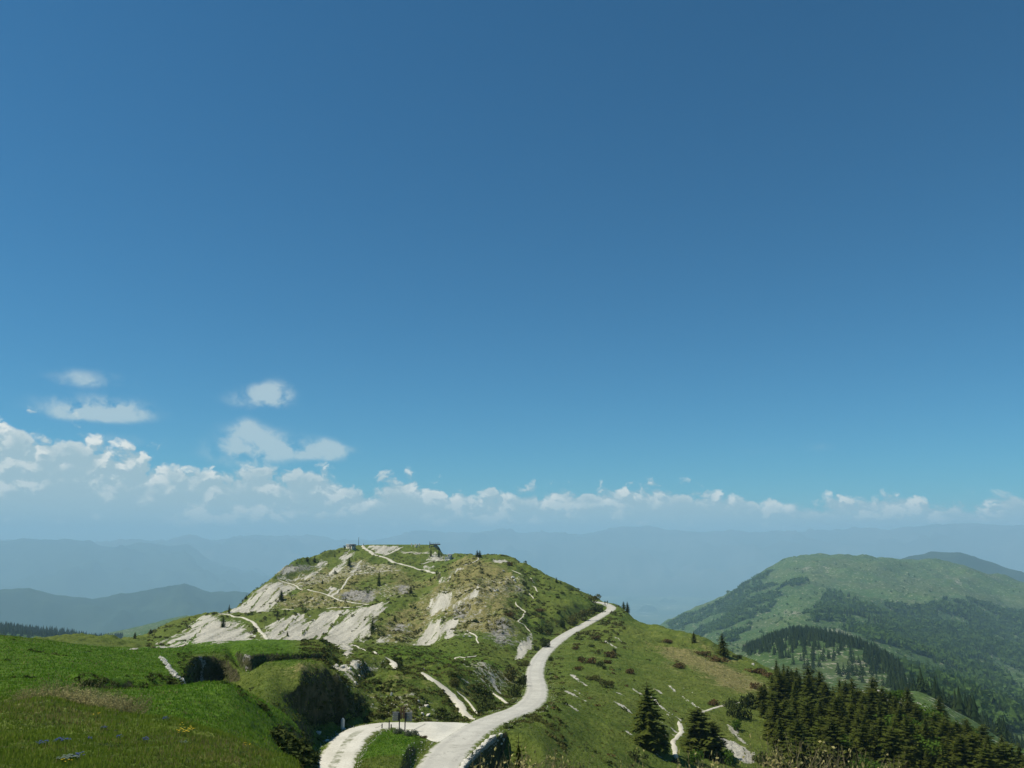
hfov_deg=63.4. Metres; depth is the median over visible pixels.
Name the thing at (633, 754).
shrub
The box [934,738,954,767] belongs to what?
spruce tree
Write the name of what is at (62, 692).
shrub
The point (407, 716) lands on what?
information board
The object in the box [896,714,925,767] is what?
spruce tree
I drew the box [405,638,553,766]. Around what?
loose stones
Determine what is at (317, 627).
loose stones
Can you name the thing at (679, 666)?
shrub
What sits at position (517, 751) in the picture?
spruce tree
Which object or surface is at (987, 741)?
spruce tree
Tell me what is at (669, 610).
valley floor
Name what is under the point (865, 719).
spruce tree
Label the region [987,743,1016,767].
spruce tree
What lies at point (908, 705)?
spruce tree
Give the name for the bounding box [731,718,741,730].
shrub
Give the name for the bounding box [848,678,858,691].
spruce tree
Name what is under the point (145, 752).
meadow herbs
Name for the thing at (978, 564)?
hills
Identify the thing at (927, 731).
spruce tree
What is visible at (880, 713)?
spruce tree
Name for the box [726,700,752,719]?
shrub
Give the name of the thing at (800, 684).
spruce tree
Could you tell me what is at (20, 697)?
shrub
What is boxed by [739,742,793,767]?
shrub
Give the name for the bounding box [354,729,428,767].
grass
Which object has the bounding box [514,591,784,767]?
heath
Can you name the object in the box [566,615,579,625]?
shrub
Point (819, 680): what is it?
spruce tree
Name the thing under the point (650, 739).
spruce tree
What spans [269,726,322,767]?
thicket
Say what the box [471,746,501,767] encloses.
shrub
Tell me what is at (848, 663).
spruce tree
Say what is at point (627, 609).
spruce tree
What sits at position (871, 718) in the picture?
spruce tree
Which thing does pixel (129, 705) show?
shrub
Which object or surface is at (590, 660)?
shrub
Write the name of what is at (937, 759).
spruce tree
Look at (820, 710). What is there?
spruce tree
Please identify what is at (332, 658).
thicket
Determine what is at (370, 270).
sky
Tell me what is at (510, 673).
shrub
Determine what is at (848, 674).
spruce tree
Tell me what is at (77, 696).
shrub
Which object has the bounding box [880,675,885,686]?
spruce tree
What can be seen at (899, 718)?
spruce tree
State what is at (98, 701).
shrub
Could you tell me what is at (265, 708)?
heath
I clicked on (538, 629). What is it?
shrub
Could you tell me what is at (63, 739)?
flower clump
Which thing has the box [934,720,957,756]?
spruce tree
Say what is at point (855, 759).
spruce tree
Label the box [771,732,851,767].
shrub
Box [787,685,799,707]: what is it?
spruce tree
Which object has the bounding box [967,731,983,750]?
spruce tree
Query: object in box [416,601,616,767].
road
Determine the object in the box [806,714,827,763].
spruce tree
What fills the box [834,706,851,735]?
spruce tree
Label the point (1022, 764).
spruce tree
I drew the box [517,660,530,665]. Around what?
shrub
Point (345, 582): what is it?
footpath
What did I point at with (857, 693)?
spruce tree
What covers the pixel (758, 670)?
shrub
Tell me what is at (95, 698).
shrub
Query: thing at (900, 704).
spruce tree
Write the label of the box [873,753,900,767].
shrub
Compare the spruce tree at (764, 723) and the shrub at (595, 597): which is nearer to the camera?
the spruce tree at (764, 723)
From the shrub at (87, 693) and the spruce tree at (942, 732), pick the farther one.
the spruce tree at (942, 732)
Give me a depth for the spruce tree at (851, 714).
135.88 m
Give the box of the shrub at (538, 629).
[532,625,549,632]
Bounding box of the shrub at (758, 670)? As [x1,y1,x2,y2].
[743,668,766,673]
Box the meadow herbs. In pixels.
[9,736,304,767]
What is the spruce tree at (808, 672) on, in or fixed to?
on the ground at (435, 602)
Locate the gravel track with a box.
[317,722,423,767]
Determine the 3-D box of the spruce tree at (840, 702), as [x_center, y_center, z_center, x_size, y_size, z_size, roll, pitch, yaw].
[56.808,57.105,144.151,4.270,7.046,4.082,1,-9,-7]
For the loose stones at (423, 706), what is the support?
on the ground at (435, 602)
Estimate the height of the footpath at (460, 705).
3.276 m
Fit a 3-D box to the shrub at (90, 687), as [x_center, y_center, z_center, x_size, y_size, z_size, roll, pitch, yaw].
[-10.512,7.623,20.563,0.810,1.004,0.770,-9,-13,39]
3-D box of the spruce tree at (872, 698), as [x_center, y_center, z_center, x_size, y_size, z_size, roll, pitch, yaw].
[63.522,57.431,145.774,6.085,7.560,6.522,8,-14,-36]
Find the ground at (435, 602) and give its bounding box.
[0,545,931,767]
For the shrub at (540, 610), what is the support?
on the ground at (435, 602)
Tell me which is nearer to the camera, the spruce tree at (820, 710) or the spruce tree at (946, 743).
the spruce tree at (946, 743)
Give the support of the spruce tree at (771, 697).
on the ground at (435, 602)
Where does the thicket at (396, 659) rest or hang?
on the ground at (435, 602)
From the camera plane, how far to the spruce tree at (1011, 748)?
139.89 m
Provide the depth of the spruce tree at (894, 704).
146.75 m
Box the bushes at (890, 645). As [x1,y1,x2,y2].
[705,555,1023,685]
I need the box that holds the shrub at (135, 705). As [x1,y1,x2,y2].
[107,694,154,712]
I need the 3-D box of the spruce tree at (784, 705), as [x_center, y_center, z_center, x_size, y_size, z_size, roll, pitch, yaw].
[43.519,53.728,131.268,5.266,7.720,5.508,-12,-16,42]
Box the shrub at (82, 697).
[62,688,105,705]
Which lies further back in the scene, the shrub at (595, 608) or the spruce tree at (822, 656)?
the spruce tree at (822, 656)
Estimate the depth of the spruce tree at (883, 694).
154.83 m
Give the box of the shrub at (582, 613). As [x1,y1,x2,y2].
[574,608,592,620]
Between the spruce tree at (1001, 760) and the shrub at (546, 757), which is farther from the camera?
the spruce tree at (1001, 760)
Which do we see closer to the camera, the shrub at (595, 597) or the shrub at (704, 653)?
the shrub at (704, 653)
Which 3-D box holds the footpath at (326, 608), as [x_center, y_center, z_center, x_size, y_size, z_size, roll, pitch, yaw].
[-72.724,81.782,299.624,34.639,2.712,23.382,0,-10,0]
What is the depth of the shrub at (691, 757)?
108.63 m
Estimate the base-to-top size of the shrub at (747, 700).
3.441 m
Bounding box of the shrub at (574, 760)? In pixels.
[546,748,594,767]
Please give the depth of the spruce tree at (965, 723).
146.84 m
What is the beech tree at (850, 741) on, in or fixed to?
on the ground at (435, 602)
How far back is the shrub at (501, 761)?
12.27 m
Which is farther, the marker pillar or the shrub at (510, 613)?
the shrub at (510, 613)
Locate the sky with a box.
[0,0,1023,541]
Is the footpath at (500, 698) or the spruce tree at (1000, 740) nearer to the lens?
the footpath at (500, 698)
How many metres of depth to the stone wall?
71.99 m
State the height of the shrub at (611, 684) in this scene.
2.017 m
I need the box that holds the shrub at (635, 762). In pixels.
[619,747,646,767]
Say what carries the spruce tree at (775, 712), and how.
on the ground at (435, 602)
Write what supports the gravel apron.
on the ground at (435, 602)
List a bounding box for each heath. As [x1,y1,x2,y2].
[4,639,352,767]
[145,547,626,648]
[247,554,622,645]
[276,555,517,637]
[298,636,567,753]
[512,593,771,767]
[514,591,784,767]
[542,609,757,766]
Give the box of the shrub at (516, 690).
[507,684,520,694]
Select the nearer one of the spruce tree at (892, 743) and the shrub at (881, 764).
the shrub at (881, 764)
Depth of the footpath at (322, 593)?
332.49 m
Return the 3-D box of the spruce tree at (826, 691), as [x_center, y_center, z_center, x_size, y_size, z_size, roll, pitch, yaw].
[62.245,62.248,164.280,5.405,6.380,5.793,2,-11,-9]
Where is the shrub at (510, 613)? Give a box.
[504,611,515,616]
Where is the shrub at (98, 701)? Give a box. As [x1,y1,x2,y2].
[84,690,121,707]
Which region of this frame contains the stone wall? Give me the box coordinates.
[459,735,496,767]
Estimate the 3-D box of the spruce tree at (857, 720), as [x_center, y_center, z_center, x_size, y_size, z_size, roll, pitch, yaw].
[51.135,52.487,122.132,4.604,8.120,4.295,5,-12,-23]
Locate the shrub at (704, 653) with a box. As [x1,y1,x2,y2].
[694,651,710,655]
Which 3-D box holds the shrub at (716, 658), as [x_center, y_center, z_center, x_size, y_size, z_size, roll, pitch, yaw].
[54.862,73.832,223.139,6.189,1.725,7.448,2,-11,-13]
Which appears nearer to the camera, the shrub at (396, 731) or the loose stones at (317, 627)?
the shrub at (396, 731)
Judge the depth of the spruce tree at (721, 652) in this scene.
231.02 m
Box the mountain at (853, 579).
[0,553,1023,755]
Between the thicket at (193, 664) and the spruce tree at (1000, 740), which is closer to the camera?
the thicket at (193, 664)
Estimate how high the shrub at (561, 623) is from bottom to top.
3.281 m
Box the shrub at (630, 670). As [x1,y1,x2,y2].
[625,668,634,673]
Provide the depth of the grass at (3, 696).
44.81 m
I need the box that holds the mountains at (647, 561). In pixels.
[0,523,1023,596]
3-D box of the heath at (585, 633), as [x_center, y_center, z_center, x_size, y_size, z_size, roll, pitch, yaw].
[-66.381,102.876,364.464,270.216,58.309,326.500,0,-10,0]
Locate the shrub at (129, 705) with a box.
[104,692,154,713]
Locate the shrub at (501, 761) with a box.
[478,743,524,767]
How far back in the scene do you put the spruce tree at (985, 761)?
106.96 m
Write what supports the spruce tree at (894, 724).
on the ground at (435, 602)
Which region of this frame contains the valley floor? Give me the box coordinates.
[597,596,717,624]
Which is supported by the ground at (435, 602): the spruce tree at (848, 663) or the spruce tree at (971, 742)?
the spruce tree at (971, 742)
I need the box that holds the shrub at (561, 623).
[558,619,564,627]
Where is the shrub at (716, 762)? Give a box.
[688,751,724,767]
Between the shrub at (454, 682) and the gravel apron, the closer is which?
the gravel apron
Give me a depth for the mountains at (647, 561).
22530.30 m
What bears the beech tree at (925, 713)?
on the ground at (435, 602)
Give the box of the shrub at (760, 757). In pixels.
[753,751,769,766]
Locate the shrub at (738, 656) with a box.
[732,655,742,658]
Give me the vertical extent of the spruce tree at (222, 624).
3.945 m
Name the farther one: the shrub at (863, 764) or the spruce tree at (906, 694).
the spruce tree at (906, 694)
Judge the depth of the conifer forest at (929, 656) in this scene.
1920.36 m
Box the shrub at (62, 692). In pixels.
[46,682,91,700]
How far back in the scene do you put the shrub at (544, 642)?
218.34 m
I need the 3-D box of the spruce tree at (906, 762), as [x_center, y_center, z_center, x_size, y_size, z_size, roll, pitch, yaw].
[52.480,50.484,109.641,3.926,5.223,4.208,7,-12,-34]
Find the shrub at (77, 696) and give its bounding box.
[53,683,94,702]
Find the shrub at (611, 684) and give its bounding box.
[598,678,614,687]
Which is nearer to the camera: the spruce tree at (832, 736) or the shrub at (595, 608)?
the spruce tree at (832, 736)
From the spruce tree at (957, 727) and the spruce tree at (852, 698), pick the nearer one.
the spruce tree at (957, 727)
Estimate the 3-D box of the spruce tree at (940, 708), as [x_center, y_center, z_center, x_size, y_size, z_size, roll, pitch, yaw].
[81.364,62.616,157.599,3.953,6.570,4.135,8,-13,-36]
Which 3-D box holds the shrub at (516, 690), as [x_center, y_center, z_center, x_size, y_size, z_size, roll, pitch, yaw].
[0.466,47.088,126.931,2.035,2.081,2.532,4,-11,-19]
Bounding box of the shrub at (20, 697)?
[4,686,44,702]
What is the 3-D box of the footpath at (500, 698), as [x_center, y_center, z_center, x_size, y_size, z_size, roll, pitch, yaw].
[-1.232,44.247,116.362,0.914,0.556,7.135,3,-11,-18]
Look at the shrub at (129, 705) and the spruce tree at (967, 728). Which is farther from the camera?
the spruce tree at (967, 728)
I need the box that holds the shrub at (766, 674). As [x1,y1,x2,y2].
[762,672,774,677]
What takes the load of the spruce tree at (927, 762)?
on the ground at (435, 602)
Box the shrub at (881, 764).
[824,743,885,767]
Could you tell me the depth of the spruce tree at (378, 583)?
349.71 m
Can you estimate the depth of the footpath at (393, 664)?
121.74 m
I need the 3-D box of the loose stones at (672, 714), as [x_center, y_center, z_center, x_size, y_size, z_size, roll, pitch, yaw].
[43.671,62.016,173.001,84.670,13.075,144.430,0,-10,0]
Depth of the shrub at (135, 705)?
17.27 m
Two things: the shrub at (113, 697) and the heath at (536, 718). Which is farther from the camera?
the heath at (536, 718)
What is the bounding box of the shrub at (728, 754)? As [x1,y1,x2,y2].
[717,748,734,765]
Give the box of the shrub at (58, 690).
[31,681,71,697]
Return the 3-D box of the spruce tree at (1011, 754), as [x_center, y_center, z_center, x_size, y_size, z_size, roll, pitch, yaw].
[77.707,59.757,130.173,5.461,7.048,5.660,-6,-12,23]
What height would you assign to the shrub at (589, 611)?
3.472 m
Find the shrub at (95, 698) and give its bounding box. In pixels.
[89,690,132,708]
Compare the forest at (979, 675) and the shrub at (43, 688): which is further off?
the forest at (979, 675)
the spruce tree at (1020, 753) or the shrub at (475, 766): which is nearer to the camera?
the shrub at (475, 766)
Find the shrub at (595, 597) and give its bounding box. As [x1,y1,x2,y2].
[588,594,601,601]
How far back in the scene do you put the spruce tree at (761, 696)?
154.79 m
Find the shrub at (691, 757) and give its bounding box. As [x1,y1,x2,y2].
[686,749,703,763]
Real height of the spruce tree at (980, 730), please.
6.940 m
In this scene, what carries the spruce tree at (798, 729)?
on the ground at (435, 602)
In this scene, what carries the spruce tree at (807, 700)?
on the ground at (435, 602)
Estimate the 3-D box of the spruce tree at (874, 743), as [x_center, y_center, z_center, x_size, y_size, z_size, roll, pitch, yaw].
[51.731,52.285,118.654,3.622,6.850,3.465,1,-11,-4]
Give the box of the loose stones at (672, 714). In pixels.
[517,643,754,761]
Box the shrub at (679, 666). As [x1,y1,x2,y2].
[673,664,685,668]
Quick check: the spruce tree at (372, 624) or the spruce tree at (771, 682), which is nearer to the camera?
the spruce tree at (771, 682)
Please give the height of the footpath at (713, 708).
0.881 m
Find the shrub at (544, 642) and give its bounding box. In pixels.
[540,637,550,646]
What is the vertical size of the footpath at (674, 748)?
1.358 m
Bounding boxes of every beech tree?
[840,734,852,753]
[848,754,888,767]
[873,714,929,730]
[883,690,901,699]
[889,689,911,702]
[912,728,945,758]
[917,703,943,721]
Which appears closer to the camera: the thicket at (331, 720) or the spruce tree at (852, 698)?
the thicket at (331, 720)
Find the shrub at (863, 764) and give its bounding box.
[802,743,867,767]
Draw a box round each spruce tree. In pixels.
[220,617,225,627]
[369,614,375,631]
[376,571,380,585]
[509,732,527,767]
[625,603,629,612]
[629,681,668,754]
[659,727,671,753]
[679,707,721,761]
[691,631,696,643]
[703,720,727,757]
[716,633,730,656]
[752,685,770,710]
[757,682,768,703]
[757,700,767,718]
[760,706,781,740]
[762,690,780,725]
[765,696,786,743]
[766,668,792,709]
[766,675,776,698]
[768,718,792,767]
[770,699,798,733]
[772,658,780,678]
[779,718,821,767]
[780,707,799,739]
[781,665,797,695]
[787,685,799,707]
[788,697,801,720]
[790,668,803,686]
[791,679,800,701]
[795,675,805,695]
[797,674,821,706]
[797,696,817,719]
[797,702,817,733]
[801,666,817,691]
[801,723,815,746]
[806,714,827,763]
[811,669,827,697]
[811,718,856,767]
[814,699,827,722]
[816,682,839,706]
[817,751,826,765]
[820,649,826,661]
[822,697,832,708]
[824,695,850,731]
[827,716,843,734]
[831,693,847,718]
[832,679,843,699]
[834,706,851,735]
[836,680,851,707]
[839,717,852,734]
[844,666,853,679]
[845,660,852,672]
[845,688,865,707]
[845,704,857,730]
[847,713,867,740]
[847,728,872,762]
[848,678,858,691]
[848,687,858,711]
[850,665,856,675]
[850,753,857,767]
[851,723,880,761]
[853,664,859,675]
[853,704,867,730]
[856,692,873,714]
[859,703,882,737]
[861,712,871,735]
[863,677,880,695]
[864,689,887,715]
[865,726,882,757]
[869,717,890,748]
[872,685,888,718]
[872,726,911,767]
[873,698,889,730]
[878,686,893,714]
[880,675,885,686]
[886,690,893,708]
[887,717,900,746]
[888,698,898,718]
[890,706,909,729]
[895,746,920,767]
[896,699,911,720]
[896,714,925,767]
[901,687,918,707]
[902,700,915,716]
[908,703,929,733]
[916,676,928,694]
[917,716,939,766]
[921,748,933,767]
[925,680,931,695]
[926,712,943,740]
[928,728,939,764]
[929,696,950,724]
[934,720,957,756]
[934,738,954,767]
[939,717,953,730]
[939,730,955,765]
[944,725,956,737]
[946,694,951,707]
[947,734,979,767]
[951,720,966,741]
[960,718,974,731]
[962,732,988,757]
[963,721,974,735]
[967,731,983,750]
[967,742,1002,767]
[967,748,980,767]
[975,724,994,752]
[983,735,996,756]
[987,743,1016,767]
[993,719,1009,739]
[994,741,1021,766]
[995,734,1008,745]
[1002,741,1017,761]
[1002,748,1009,767]
[1014,742,1023,767]
[1017,755,1023,767]
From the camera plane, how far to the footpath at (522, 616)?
249.88 m
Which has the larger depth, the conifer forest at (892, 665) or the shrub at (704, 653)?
the conifer forest at (892, 665)
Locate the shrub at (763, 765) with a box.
[726,726,783,767]
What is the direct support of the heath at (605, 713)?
on the ground at (435, 602)
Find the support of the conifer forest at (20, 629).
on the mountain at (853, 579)
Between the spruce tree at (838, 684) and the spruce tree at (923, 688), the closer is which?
the spruce tree at (838, 684)
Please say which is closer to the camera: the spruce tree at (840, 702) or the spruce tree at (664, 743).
the spruce tree at (664, 743)
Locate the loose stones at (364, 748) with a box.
[317,722,411,766]
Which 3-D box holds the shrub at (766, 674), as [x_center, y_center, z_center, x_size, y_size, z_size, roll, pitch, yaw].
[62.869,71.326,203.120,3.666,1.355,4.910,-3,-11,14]
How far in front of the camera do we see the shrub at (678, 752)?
13.83 m
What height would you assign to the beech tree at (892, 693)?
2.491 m
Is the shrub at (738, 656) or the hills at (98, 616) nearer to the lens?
the shrub at (738, 656)
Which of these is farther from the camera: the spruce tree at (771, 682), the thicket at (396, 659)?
the spruce tree at (771, 682)
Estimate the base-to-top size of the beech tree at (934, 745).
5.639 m
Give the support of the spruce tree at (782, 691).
on the ground at (435, 602)
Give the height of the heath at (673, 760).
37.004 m
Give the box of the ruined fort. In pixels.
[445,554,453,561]
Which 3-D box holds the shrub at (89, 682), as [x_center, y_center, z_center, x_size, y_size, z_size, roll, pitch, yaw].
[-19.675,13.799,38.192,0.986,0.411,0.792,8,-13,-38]
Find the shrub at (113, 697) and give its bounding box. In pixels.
[94,692,139,709]
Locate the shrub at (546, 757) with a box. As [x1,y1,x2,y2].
[534,748,568,767]
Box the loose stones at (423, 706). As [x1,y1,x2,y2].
[339,661,511,719]
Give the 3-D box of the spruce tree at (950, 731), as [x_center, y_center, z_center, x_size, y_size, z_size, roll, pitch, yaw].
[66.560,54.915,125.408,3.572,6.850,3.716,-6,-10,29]
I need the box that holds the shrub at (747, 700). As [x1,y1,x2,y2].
[739,692,756,707]
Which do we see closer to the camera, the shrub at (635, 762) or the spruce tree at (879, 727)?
the shrub at (635, 762)
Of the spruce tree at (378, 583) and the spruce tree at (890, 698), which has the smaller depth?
the spruce tree at (890, 698)
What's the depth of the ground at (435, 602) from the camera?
168.21 m
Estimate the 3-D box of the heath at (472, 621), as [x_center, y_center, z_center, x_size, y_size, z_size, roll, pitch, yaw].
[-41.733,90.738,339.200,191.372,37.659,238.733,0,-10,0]
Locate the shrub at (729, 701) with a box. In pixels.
[722,697,738,707]
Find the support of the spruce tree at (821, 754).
on the ground at (435, 602)
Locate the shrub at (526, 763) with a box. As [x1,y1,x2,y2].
[496,747,568,767]
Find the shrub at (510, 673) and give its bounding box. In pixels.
[503,664,521,681]
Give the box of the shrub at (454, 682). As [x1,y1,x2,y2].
[449,677,460,686]
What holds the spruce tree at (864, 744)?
on the ground at (435, 602)
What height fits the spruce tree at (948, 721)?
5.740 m
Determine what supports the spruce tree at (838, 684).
on the ground at (435, 602)
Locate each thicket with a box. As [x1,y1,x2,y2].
[74,672,183,689]
[176,651,235,676]
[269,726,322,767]
[270,646,334,661]
[297,679,364,729]
[392,656,402,667]
[473,683,495,712]
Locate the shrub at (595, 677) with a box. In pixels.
[585,675,599,680]
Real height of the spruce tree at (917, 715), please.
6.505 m
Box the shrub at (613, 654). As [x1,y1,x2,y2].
[604,650,617,658]
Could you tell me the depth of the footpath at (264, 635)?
262.98 m
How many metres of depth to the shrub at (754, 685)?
179.83 m
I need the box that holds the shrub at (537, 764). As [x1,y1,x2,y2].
[516,745,559,767]
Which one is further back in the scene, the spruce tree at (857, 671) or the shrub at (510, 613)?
the spruce tree at (857, 671)
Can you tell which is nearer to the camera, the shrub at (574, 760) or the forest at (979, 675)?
the shrub at (574, 760)
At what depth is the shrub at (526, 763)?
12.67 m
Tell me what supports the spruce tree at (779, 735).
on the ground at (435, 602)
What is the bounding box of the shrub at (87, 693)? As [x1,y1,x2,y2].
[66,688,105,701]
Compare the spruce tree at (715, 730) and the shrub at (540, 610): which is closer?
the spruce tree at (715, 730)
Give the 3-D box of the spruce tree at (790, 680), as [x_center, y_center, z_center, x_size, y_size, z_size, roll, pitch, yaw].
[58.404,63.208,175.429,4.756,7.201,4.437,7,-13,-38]
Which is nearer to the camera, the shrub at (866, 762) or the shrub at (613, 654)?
the shrub at (866, 762)
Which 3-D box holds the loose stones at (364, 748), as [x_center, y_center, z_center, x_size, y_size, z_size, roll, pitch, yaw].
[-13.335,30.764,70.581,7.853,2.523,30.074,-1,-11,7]
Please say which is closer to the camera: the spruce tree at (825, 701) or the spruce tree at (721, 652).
the spruce tree at (825, 701)
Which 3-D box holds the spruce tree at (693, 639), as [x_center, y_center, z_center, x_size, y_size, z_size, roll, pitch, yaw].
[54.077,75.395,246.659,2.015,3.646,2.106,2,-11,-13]
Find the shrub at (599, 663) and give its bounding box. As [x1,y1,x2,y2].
[596,660,604,666]
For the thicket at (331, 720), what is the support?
on the ground at (435, 602)
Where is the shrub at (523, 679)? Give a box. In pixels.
[517,674,526,685]
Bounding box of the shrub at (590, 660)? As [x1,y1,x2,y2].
[578,657,595,663]
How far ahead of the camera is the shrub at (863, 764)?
12.32 m
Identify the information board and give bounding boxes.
[392,707,411,729]
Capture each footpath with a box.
[221,614,268,638]
[280,580,367,604]
[283,606,361,609]
[332,570,399,595]
[361,545,444,573]
[385,657,397,668]
[421,672,475,719]
[457,691,476,713]
[493,693,506,702]
[515,602,529,631]
[670,721,683,758]
[703,705,724,711]
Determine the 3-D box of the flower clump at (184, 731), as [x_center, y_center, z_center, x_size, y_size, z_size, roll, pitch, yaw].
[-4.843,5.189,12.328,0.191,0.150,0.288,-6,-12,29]
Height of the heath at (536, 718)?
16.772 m
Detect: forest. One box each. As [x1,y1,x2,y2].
[0,622,122,638]
[665,569,1023,732]
[741,624,1023,748]
[819,589,1023,711]
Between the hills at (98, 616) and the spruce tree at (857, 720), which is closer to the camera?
the spruce tree at (857, 720)
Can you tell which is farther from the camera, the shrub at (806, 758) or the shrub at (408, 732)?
the shrub at (408, 732)
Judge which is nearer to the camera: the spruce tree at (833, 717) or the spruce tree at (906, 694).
the spruce tree at (833, 717)
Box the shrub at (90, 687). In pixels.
[75,678,107,702]
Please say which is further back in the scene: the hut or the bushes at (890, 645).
the bushes at (890, 645)
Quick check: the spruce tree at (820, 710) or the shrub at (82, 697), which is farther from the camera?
the spruce tree at (820, 710)
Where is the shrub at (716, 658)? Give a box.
[705,655,730,661]
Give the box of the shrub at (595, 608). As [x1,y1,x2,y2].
[589,605,605,612]
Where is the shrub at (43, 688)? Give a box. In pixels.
[20,684,56,698]
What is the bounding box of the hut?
[346,544,355,549]
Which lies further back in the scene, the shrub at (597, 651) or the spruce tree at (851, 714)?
the shrub at (597, 651)
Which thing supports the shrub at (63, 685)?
on the ground at (435, 602)
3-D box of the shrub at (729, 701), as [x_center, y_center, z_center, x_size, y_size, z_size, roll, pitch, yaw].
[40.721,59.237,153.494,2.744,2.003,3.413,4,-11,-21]
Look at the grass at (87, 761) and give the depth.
11.70 m
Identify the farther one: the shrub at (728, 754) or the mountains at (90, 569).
the mountains at (90, 569)
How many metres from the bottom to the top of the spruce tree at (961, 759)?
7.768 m
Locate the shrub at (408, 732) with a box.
[401,729,415,735]
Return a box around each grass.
[0,635,374,767]
[0,694,301,767]
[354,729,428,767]
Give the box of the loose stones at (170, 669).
[158,656,185,683]
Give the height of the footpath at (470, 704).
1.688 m
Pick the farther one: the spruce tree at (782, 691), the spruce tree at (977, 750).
the spruce tree at (782, 691)
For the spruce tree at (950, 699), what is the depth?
442.51 m
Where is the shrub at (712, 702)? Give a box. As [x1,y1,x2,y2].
[707,698,719,705]
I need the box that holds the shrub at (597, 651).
[593,649,602,653]
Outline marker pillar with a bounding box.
[341,718,345,729]
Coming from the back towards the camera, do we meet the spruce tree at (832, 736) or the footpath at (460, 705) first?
the spruce tree at (832, 736)
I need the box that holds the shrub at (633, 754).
[627,748,648,759]
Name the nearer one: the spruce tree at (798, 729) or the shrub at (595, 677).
the spruce tree at (798, 729)
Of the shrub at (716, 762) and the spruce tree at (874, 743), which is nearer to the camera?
the shrub at (716, 762)
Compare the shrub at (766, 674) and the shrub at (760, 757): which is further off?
the shrub at (766, 674)
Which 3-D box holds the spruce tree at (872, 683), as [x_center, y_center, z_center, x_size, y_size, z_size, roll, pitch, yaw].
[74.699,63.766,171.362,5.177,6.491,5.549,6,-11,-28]
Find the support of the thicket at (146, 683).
on the ground at (435, 602)
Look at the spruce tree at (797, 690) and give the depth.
165.67 m
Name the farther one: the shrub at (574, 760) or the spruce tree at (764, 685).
the spruce tree at (764, 685)
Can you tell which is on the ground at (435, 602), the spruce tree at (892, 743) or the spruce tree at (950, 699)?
the spruce tree at (892, 743)
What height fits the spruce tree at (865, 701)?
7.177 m
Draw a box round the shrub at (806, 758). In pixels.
[763,740,840,767]
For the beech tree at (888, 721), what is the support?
on the ground at (435, 602)
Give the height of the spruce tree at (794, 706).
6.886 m
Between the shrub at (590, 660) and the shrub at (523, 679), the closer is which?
the shrub at (523, 679)
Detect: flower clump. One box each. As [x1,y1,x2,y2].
[55,737,70,744]
[55,754,79,760]
[176,727,193,737]
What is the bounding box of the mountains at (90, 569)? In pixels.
[0,538,708,612]
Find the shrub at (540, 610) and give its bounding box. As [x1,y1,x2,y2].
[536,608,546,611]
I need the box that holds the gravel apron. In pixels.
[396,722,468,741]
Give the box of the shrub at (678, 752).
[676,749,723,767]
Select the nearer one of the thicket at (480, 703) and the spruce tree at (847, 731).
the thicket at (480, 703)
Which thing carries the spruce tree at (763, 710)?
on the ground at (435, 602)
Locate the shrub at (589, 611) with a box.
[585,607,595,614]
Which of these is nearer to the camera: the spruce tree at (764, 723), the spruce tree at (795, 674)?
the spruce tree at (764, 723)
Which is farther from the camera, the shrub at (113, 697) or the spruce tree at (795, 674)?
the spruce tree at (795, 674)
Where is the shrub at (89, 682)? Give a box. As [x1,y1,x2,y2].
[74,679,96,686]
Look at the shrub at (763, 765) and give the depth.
13.14 m
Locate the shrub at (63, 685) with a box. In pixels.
[45,670,78,695]
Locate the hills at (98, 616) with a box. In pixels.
[0,583,249,634]
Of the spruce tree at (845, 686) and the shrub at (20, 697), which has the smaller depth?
the shrub at (20, 697)
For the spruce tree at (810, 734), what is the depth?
123.49 m
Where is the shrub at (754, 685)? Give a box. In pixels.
[750,682,760,690]
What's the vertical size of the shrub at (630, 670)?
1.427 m
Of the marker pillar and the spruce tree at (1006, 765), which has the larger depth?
the spruce tree at (1006, 765)
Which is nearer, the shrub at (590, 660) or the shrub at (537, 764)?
the shrub at (537, 764)
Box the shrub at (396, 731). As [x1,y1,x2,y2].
[393,728,401,733]
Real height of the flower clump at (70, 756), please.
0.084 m
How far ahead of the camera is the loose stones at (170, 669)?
61.85 m
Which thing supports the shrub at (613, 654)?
on the ground at (435, 602)
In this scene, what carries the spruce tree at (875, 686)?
on the ground at (435, 602)
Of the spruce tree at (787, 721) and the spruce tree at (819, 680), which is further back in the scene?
the spruce tree at (819, 680)
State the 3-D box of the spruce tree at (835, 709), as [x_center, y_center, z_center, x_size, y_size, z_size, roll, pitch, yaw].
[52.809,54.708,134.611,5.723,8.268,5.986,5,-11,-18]
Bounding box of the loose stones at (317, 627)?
[166,547,615,642]
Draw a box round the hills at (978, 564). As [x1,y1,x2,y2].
[902,551,1023,581]
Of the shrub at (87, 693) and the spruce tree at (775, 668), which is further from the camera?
the spruce tree at (775, 668)
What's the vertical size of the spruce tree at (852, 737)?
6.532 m
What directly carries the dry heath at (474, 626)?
on the ground at (435, 602)

